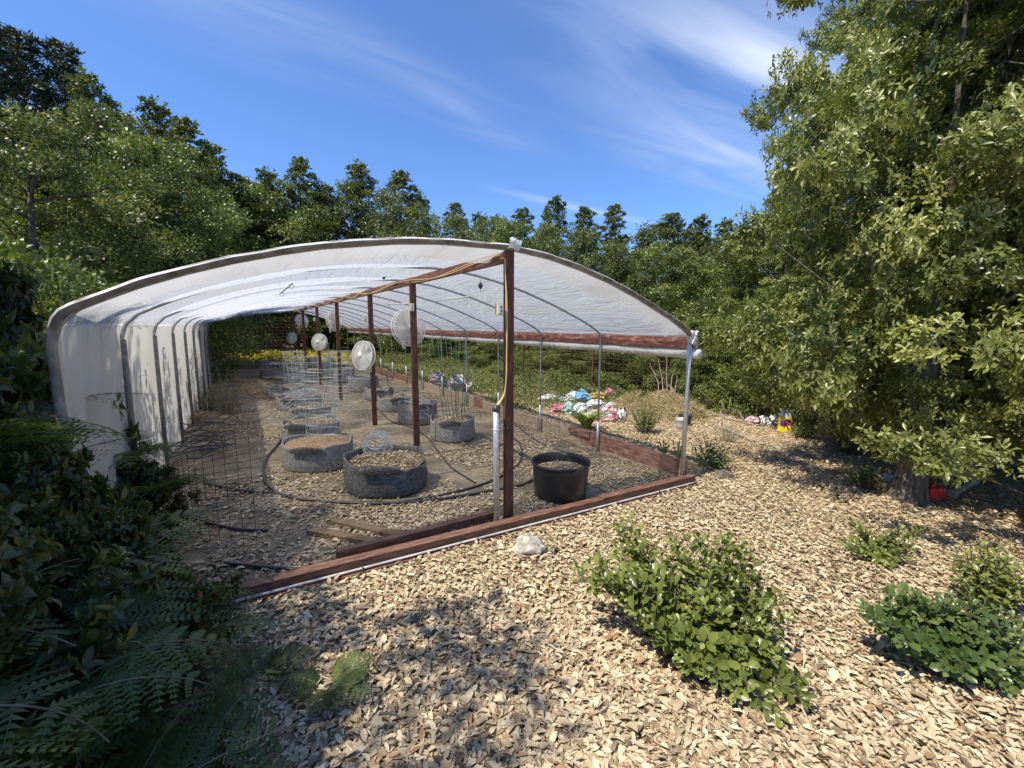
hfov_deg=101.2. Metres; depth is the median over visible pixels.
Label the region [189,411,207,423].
grass clump
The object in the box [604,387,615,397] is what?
feed bag
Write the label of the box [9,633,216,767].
fern
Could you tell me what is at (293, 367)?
wire cage
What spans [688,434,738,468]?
bush
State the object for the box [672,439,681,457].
iris plant
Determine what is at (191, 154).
oak tree
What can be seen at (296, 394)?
wire heap
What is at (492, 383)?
yard undergrowth
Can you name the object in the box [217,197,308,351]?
oak tree
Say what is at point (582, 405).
feed bag
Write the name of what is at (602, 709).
twig
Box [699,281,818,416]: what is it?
oak tree
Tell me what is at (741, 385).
shrub
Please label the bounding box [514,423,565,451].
hose
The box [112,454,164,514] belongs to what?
broadleaf shrub
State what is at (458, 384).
plant stake
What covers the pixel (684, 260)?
oak tree
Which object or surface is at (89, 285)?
shrub
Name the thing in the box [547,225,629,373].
oak tree
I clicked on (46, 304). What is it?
shrub
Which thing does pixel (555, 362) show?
oak tree
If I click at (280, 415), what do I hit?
wire cage
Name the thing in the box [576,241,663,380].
oak tree
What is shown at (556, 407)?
feed bag
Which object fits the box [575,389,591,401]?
feed bag
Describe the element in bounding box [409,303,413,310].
junction box
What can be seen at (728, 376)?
shrub
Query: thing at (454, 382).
feed bag
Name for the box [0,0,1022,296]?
sky
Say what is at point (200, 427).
hose
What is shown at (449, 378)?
plant stake
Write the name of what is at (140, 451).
fern
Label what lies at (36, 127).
oak tree
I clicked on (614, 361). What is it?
oak tree
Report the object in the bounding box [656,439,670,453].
iris plant
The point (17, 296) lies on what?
broadleaf shrub
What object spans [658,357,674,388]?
branch
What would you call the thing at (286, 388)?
grow bag
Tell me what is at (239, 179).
evergreen tree
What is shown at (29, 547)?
broadleaf shrub
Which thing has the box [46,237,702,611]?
greenhouse
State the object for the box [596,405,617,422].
feed bag
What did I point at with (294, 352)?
wire cage
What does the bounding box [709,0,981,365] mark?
tanoak tree
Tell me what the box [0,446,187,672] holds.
broadleaf shrub
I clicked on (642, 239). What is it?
evergreen tree
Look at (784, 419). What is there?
feed bag
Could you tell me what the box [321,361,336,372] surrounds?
grow bag
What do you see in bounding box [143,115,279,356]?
evergreen tree
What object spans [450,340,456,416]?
plant stake
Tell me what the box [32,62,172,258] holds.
evergreen tree
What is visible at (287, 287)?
hanging rod
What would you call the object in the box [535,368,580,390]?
shrub
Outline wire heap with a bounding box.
[273,385,322,403]
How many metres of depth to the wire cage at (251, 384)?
7.58 m
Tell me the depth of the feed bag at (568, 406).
9.24 m
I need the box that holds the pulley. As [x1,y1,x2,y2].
[478,276,482,289]
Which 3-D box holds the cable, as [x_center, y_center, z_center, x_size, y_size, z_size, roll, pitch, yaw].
[-4.707,-1.450,10.665,0.120,1.393,17.263,-4,9,-32]
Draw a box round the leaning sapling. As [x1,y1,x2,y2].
[977,334,990,476]
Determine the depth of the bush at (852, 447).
6.79 m
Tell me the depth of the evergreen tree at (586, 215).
22.49 m
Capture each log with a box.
[936,475,979,488]
[946,473,982,496]
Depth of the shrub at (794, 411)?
8.63 m
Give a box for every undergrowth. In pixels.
[375,351,661,410]
[433,367,821,420]
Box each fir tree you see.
[0,22,124,267]
[0,24,88,235]
[2,34,123,256]
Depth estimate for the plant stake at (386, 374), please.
8.21 m
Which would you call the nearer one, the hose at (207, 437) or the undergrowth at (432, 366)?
the hose at (207, 437)
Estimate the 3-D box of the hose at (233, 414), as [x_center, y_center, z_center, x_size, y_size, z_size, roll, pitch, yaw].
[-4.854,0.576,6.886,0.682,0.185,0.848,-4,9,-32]
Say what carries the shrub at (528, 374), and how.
on the ground at (850, 500)
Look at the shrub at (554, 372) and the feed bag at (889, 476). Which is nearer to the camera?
the feed bag at (889, 476)
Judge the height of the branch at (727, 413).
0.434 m
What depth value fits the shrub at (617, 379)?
12.61 m
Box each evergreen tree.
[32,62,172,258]
[109,111,156,180]
[122,94,249,348]
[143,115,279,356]
[180,143,275,337]
[218,171,291,344]
[240,165,330,349]
[273,156,346,348]
[274,181,353,349]
[305,158,394,347]
[351,169,433,349]
[394,193,453,346]
[440,202,467,351]
[462,211,491,351]
[484,213,514,353]
[499,207,534,354]
[524,194,582,356]
[567,206,606,267]
[588,203,629,282]
[594,234,646,274]
[629,229,668,301]
[643,211,709,372]
[656,213,724,333]
[662,216,756,363]
[668,232,717,305]
[698,225,795,364]
[761,243,793,285]
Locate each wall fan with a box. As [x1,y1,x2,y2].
[286,332,296,343]
[295,314,308,328]
[311,334,327,351]
[326,311,341,332]
[352,341,375,371]
[391,309,424,348]
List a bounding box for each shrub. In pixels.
[0,233,118,354]
[0,235,86,354]
[0,240,49,356]
[0,260,148,454]
[0,322,49,399]
[0,357,115,506]
[0,377,132,630]
[0,400,125,553]
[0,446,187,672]
[0,483,213,767]
[0,568,143,767]
[44,273,199,382]
[44,381,52,421]
[107,484,181,541]
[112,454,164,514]
[116,457,206,541]
[514,369,539,385]
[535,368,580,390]
[556,374,592,394]
[593,375,639,395]
[642,368,684,393]
[676,367,719,404]
[693,374,745,410]
[702,366,758,414]
[729,372,799,419]
[755,384,813,422]
[773,388,839,429]
[796,392,845,432]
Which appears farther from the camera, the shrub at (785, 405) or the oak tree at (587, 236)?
the oak tree at (587, 236)
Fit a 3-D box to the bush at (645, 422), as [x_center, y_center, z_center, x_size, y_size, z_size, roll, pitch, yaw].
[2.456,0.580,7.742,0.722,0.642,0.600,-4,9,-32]
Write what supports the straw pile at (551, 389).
on the ground at (850, 500)
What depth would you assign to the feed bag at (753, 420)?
8.82 m
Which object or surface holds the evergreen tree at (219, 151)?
on the ground at (850, 500)
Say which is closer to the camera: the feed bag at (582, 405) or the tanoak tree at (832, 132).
the tanoak tree at (832, 132)
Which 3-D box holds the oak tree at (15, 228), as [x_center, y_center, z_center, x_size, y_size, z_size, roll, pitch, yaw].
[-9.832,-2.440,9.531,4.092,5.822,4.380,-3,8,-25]
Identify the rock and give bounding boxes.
[513,533,546,559]
[714,469,734,478]
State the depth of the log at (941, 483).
5.16 m
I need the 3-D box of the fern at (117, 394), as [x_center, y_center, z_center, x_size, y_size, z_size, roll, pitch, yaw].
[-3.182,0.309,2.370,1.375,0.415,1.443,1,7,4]
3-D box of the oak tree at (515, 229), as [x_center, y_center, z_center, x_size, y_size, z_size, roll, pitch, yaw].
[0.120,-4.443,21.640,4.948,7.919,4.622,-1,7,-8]
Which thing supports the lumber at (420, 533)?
on the leaf litter at (475, 712)
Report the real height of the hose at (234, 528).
0.052 m
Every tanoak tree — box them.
[693,0,1023,509]
[698,149,813,401]
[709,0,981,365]
[739,3,1023,448]
[750,0,1023,477]
[756,36,880,375]
[774,0,1023,457]
[774,1,1023,381]
[775,0,1023,520]
[792,0,1023,470]
[796,2,1020,455]
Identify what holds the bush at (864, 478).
on the ground at (850, 500)
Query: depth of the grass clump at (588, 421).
7.76 m
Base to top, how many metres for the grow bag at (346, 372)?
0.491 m
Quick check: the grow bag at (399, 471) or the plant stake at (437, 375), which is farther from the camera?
the plant stake at (437, 375)
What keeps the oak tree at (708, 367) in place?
on the ground at (850, 500)
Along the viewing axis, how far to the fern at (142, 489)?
3.30 m
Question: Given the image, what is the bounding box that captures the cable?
[293,254,507,404]
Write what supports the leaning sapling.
on the ground at (850, 500)
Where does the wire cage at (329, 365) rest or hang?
on the ground cloth
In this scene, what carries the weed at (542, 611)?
on the leaf litter at (475, 712)
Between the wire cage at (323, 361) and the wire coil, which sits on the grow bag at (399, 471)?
the wire coil
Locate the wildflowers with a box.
[221,349,387,361]
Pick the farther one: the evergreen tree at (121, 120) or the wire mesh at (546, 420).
the evergreen tree at (121, 120)
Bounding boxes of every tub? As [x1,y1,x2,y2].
[531,452,590,504]
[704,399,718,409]
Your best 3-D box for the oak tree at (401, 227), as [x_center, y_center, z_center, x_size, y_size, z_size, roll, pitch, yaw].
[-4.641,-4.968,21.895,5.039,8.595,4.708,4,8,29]
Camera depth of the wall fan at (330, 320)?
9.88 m
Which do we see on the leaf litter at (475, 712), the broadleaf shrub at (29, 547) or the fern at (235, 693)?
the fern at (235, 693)
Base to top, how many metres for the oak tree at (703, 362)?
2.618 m
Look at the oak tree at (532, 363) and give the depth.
15.21 m
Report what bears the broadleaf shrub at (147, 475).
on the ground at (850, 500)
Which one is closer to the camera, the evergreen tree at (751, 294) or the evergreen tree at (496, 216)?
the evergreen tree at (751, 294)
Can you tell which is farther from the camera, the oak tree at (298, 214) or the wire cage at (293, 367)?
the oak tree at (298, 214)
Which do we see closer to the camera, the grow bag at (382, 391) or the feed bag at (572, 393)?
the grow bag at (382, 391)
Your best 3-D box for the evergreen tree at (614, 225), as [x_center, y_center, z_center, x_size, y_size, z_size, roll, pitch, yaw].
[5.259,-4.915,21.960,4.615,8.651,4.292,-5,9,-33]
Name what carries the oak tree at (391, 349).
on the ground at (850, 500)
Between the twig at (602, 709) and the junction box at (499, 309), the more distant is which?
the junction box at (499, 309)
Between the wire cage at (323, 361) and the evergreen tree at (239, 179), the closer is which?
the wire cage at (323, 361)
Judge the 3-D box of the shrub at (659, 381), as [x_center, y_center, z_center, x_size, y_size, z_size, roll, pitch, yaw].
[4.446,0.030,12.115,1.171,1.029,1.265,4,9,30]
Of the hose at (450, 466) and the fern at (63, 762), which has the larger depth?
the hose at (450, 466)
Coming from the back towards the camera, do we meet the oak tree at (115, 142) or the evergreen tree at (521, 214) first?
the evergreen tree at (521, 214)
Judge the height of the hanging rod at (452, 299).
0.080 m
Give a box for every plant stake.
[374,328,394,405]
[379,341,392,406]
[412,333,433,417]
[430,331,443,415]
[436,334,446,413]
[440,344,449,415]
[445,336,453,419]
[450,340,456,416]
[458,356,478,417]
[458,369,458,400]
[461,326,466,415]
[461,330,464,419]
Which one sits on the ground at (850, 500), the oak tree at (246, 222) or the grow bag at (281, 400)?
the oak tree at (246, 222)
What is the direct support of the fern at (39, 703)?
on the leaf litter at (475, 712)
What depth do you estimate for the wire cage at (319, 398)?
5.21 m
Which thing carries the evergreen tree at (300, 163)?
on the ground at (850, 500)
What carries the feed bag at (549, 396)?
on the ground at (850, 500)
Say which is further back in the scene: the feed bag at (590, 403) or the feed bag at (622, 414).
the feed bag at (590, 403)
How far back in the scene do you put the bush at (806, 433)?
7.62 m
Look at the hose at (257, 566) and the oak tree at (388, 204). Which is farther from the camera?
the oak tree at (388, 204)
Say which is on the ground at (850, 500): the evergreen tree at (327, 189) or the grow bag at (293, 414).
the evergreen tree at (327, 189)
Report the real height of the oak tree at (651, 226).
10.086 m
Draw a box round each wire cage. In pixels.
[193,396,263,460]
[214,378,280,428]
[231,361,283,400]
[259,338,274,359]
[260,395,312,430]
[267,345,286,375]
[282,351,302,384]
[283,351,312,393]
[283,387,333,416]
[291,355,321,414]
[300,368,340,441]
[315,343,329,372]
[323,352,342,392]
[330,350,352,417]
[405,391,428,423]
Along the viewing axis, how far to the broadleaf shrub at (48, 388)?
3.18 m
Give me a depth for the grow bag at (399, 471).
4.32 m
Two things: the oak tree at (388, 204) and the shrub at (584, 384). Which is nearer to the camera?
the shrub at (584, 384)
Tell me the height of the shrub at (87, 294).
2.716 m
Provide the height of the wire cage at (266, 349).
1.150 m
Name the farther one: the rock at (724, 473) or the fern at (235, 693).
the rock at (724, 473)
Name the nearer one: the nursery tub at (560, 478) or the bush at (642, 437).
the nursery tub at (560, 478)
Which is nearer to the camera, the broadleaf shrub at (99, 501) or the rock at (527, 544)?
the broadleaf shrub at (99, 501)
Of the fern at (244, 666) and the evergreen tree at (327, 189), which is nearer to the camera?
the fern at (244, 666)
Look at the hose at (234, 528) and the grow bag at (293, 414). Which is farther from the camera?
the grow bag at (293, 414)
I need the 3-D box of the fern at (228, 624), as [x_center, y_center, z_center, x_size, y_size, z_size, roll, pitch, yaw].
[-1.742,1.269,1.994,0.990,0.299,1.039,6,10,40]
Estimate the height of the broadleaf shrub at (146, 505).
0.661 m
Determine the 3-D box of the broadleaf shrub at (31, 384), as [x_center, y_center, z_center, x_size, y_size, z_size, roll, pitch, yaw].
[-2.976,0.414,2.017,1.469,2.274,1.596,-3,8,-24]
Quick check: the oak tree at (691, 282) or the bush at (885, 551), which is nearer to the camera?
the bush at (885, 551)
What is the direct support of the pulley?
hanging from the greenhouse
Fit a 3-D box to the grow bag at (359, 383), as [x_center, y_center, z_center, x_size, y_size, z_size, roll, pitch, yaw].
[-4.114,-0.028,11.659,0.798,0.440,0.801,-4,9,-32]
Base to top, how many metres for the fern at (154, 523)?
0.431 m
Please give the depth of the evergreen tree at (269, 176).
24.55 m
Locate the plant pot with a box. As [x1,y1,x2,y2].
[678,413,692,426]
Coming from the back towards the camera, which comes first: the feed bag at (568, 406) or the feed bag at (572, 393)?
the feed bag at (572, 393)
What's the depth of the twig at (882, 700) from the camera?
1.96 m
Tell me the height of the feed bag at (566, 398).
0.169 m
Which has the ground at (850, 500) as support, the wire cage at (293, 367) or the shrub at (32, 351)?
the shrub at (32, 351)
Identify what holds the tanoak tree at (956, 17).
on the ground at (850, 500)
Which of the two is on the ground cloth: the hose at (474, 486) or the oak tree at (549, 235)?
the hose at (474, 486)
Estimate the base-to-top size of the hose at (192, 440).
0.175 m
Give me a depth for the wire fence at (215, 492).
3.21 m
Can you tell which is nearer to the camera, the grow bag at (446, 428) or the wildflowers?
the grow bag at (446, 428)
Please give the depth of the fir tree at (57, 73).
12.86 m
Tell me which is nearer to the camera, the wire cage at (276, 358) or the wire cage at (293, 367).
the wire cage at (293, 367)
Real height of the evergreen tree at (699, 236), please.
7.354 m
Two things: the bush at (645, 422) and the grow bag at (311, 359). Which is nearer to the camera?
the bush at (645, 422)
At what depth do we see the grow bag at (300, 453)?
4.96 m
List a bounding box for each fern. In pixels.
[0,391,129,462]
[0,431,91,488]
[0,550,239,767]
[0,558,108,766]
[0,612,75,658]
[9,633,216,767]
[13,603,165,723]
[19,523,200,665]
[33,392,148,464]
[33,504,216,643]
[45,689,296,767]
[51,537,247,751]
[72,436,147,548]
[82,589,273,767]
[104,663,293,767]
[108,430,195,468]
[110,683,216,767]
[130,464,213,500]
[193,641,313,716]
[270,649,375,714]
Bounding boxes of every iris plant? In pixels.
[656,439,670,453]
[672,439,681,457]
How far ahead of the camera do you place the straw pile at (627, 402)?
9.87 m
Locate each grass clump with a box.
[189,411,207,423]
[569,408,604,429]
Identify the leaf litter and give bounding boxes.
[79,496,1023,767]
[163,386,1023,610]
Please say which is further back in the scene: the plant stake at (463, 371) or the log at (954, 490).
the plant stake at (463, 371)
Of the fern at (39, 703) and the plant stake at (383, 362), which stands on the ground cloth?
the plant stake at (383, 362)
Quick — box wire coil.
[362,430,392,454]
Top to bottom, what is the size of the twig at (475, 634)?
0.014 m
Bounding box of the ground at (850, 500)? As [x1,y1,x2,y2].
[70,344,1023,767]
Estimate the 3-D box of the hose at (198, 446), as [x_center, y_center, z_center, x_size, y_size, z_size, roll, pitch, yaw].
[-4.119,0.745,5.437,0.702,0.181,0.832,-4,9,-32]
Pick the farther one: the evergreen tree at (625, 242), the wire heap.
the evergreen tree at (625, 242)
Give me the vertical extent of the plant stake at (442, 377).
1.816 m
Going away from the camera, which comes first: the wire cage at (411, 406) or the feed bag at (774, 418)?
the wire cage at (411, 406)
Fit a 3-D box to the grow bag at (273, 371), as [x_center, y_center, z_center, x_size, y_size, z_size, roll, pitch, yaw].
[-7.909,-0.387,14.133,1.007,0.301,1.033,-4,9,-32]
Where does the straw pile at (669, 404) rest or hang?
on the ground at (850, 500)
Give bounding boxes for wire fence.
[522,345,754,408]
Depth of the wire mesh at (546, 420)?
7.07 m
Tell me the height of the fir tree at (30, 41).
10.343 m
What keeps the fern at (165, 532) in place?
on the ground at (850, 500)
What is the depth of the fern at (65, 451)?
1.96 m
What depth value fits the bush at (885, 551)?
3.36 m
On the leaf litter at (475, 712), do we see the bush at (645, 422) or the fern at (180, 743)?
the fern at (180, 743)
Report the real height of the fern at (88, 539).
0.500 m
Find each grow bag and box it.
[255,359,280,368]
[259,367,292,377]
[263,374,299,384]
[268,383,305,398]
[276,393,321,410]
[281,413,340,439]
[281,433,353,472]
[288,402,330,419]
[307,357,321,367]
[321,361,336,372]
[333,367,354,382]
[343,445,427,498]
[348,374,378,392]
[363,385,393,400]
[377,392,409,411]
[398,399,437,425]
[430,413,474,442]
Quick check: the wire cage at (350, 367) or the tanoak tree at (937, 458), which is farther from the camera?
the wire cage at (350, 367)
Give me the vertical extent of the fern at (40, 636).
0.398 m
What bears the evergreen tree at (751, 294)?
on the ground at (850, 500)
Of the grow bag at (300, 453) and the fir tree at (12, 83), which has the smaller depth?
the grow bag at (300, 453)
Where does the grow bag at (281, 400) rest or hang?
on the ground cloth
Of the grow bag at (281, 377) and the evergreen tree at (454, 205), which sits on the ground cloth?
the grow bag at (281, 377)
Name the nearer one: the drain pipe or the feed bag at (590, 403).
the drain pipe
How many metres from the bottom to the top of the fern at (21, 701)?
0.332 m
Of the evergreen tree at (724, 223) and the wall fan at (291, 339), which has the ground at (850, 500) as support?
the evergreen tree at (724, 223)
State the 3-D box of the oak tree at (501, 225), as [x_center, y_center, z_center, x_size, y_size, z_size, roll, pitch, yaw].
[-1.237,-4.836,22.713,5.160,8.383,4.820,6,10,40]
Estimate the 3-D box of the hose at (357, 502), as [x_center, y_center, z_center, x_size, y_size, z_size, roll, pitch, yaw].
[-2.170,1.031,5.159,4.510,0.137,1.836,4,8,28]
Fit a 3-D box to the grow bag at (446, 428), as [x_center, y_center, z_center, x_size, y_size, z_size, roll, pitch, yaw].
[-0.952,0.690,6.793,0.718,0.374,0.764,-4,9,-32]
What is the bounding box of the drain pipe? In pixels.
[492,405,503,521]
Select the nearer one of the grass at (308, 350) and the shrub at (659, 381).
the shrub at (659, 381)
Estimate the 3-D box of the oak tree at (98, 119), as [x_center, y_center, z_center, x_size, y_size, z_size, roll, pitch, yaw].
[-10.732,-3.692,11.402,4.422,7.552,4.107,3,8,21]
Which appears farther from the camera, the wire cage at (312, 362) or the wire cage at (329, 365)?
the wire cage at (329, 365)
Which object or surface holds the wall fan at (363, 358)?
attached to the greenhouse
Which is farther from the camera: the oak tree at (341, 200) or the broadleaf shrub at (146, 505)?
the oak tree at (341, 200)
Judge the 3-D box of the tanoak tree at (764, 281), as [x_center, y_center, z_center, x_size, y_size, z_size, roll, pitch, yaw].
[7.348,-2.654,11.128,4.613,6.854,3.781,2,8,13]
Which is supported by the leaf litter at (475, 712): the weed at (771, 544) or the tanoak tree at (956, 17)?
the weed at (771, 544)
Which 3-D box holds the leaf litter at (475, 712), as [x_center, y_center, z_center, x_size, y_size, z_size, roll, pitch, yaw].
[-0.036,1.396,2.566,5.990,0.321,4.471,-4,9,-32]
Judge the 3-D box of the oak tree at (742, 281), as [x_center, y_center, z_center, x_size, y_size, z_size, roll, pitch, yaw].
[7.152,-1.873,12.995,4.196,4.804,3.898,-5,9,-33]
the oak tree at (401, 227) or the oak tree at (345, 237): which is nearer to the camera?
the oak tree at (401, 227)
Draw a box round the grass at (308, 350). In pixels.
[220,346,429,362]
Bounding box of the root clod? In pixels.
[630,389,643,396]
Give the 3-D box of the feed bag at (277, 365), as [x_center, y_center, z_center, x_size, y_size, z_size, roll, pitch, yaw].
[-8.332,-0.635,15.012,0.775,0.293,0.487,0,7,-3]
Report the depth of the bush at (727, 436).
7.22 m
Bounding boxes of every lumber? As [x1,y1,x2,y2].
[307,526,377,543]
[331,517,402,536]
[336,510,492,558]
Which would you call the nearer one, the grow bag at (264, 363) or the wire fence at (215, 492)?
the wire fence at (215, 492)
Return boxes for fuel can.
[929,479,945,500]
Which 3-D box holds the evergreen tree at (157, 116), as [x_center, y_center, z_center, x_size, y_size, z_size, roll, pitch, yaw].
[-13.054,-5.530,16.087,5.012,9.941,5.489,1,7,5]
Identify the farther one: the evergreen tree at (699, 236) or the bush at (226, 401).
the evergreen tree at (699, 236)
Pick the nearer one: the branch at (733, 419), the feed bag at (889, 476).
the feed bag at (889, 476)
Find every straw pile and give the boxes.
[229,378,280,396]
[523,383,575,396]
[610,392,650,414]
[634,388,710,420]
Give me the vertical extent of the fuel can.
0.251 m
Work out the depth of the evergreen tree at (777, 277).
27.64 m
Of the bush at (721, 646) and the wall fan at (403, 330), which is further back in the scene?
the wall fan at (403, 330)
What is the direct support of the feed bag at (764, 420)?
on the ground at (850, 500)
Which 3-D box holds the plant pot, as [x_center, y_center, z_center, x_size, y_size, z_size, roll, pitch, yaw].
[3.512,0.735,8.534,0.282,0.223,0.274,-4,9,-32]
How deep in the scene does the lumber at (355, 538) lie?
3.40 m
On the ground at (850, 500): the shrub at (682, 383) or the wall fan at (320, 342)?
the shrub at (682, 383)
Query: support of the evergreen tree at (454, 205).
on the ground at (850, 500)
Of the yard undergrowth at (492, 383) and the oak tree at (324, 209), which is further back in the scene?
the oak tree at (324, 209)
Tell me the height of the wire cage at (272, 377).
0.700 m
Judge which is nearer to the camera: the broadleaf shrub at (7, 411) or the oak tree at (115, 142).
the broadleaf shrub at (7, 411)
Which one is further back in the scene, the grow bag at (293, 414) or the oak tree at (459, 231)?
the oak tree at (459, 231)
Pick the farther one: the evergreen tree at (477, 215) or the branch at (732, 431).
the evergreen tree at (477, 215)
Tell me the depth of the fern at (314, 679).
1.93 m
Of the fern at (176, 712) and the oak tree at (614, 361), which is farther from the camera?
the oak tree at (614, 361)
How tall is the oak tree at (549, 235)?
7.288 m
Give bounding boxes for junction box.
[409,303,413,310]
[495,303,503,315]
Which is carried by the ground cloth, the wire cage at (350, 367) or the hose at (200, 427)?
the wire cage at (350, 367)
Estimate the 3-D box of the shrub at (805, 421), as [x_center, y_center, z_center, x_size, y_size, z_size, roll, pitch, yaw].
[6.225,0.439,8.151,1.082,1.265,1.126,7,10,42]
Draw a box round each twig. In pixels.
[379,712,406,721]
[463,631,490,642]
[597,704,619,713]
[881,699,912,716]
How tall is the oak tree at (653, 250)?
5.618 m
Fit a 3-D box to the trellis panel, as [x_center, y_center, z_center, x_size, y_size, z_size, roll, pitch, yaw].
[-11.080,-2.113,20.232,0.012,2.224,2.507,7,10,41]
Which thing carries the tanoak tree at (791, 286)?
on the ground at (850, 500)
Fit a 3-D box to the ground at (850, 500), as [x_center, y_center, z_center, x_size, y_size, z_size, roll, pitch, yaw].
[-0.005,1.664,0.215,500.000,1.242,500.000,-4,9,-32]
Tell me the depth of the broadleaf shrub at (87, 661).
1.32 m
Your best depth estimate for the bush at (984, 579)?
2.75 m
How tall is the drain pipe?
1.113 m
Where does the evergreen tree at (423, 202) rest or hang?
on the ground at (850, 500)
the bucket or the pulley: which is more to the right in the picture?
the bucket
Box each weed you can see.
[541,609,554,615]
[762,541,774,550]
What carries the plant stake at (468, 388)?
in the grow bag at (446, 428)
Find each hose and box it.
[168,429,225,453]
[169,431,236,458]
[183,421,225,436]
[183,429,234,450]
[189,411,240,424]
[191,516,267,531]
[202,482,295,496]
[223,561,300,570]
[262,438,532,504]
[377,408,475,482]
[402,437,522,500]
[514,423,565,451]
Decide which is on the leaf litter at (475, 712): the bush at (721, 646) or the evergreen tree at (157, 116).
the bush at (721, 646)
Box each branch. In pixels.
[650,358,665,389]
[653,371,683,395]
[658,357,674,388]
[702,398,743,416]
[712,409,780,450]
[722,410,752,424]
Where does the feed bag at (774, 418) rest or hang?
on the ground at (850, 500)
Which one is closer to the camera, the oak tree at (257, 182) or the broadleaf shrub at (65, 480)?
the broadleaf shrub at (65, 480)
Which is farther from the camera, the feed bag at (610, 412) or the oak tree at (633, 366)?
the oak tree at (633, 366)
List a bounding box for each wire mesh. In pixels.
[514,395,573,443]
[573,425,635,465]
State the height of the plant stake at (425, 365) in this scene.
1.443 m
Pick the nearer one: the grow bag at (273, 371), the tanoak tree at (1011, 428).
the tanoak tree at (1011, 428)
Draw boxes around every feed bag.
[266,362,287,368]
[427,372,445,385]
[448,374,471,391]
[537,394,556,401]
[550,403,563,413]
[559,397,571,402]
[561,401,574,414]
[565,391,576,399]
[573,402,589,414]
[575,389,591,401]
[586,399,603,407]
[589,392,606,399]
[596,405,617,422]
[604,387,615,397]
[616,407,627,422]
[745,415,759,424]
[757,415,770,426]
[770,414,777,423]
[777,409,792,431]
[878,472,894,481]
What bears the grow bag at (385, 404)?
on the ground cloth
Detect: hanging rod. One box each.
[279,283,293,295]
[434,296,468,303]
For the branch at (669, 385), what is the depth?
11.69 m
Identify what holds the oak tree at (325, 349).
on the ground at (850, 500)
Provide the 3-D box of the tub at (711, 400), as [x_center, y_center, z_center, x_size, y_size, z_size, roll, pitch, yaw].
[5.106,0.520,10.764,0.377,0.250,0.369,-4,9,-32]
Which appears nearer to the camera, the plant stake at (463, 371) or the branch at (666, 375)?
the plant stake at (463, 371)
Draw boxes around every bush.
[195,386,222,410]
[200,366,248,413]
[570,511,817,728]
[626,400,662,432]
[632,427,658,449]
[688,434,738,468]
[715,421,744,441]
[789,420,815,438]
[829,428,865,453]
[836,517,928,570]
[842,460,884,489]
[853,581,1023,697]
[947,531,1023,611]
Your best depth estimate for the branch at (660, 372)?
11.40 m
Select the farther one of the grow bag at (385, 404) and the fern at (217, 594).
the grow bag at (385, 404)
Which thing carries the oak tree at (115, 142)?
on the ground at (850, 500)
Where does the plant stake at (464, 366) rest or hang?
in the grow bag at (446, 428)
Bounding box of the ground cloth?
[159,363,667,587]
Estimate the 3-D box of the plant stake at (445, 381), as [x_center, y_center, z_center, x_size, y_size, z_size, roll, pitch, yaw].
[-1.053,0.159,6.790,0.199,1.724,0.009,0,7,-4]
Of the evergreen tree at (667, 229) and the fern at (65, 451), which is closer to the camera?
the fern at (65, 451)
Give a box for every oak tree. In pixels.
[0,97,193,353]
[0,97,199,298]
[0,135,166,344]
[41,123,259,382]
[118,135,273,378]
[166,146,274,329]
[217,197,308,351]
[229,176,299,345]
[236,177,328,353]
[270,187,356,350]
[296,178,387,350]
[299,321,353,351]
[336,225,375,347]
[342,186,433,358]
[375,201,461,362]
[376,336,425,358]
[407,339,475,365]
[418,210,483,359]
[452,215,519,362]
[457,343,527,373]
[482,217,545,365]
[483,350,568,380]
[514,220,569,369]
[528,346,618,386]
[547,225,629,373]
[567,345,652,388]
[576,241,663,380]
[604,326,705,391]
[607,242,705,383]
[616,219,714,296]
[623,245,729,375]
[639,317,740,397]
[657,254,759,384]
[671,312,776,403]
[678,246,802,385]
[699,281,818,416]
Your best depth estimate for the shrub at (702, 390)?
10.87 m
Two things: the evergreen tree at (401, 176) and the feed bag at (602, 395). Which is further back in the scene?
the evergreen tree at (401, 176)
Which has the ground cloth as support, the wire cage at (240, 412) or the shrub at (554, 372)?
the wire cage at (240, 412)
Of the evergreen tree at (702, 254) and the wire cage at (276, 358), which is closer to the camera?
the wire cage at (276, 358)
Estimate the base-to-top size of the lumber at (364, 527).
0.060 m
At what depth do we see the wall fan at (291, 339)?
17.96 m
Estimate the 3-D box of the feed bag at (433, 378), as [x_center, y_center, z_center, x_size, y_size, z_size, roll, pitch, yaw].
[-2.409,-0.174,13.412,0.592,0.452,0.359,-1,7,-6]
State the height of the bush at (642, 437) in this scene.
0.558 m
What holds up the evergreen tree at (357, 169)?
on the ground at (850, 500)
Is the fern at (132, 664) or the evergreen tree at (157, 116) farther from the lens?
the evergreen tree at (157, 116)
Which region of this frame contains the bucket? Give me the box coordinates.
[675,417,682,429]
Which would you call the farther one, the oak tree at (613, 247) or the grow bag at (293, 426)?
the oak tree at (613, 247)
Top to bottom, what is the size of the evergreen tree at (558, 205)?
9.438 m
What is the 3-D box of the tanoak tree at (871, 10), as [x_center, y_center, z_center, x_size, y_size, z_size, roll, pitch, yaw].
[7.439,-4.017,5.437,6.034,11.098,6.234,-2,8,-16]
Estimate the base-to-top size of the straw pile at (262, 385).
0.505 m
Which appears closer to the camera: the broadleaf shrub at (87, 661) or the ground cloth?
the broadleaf shrub at (87, 661)
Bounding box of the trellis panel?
[252,316,308,361]

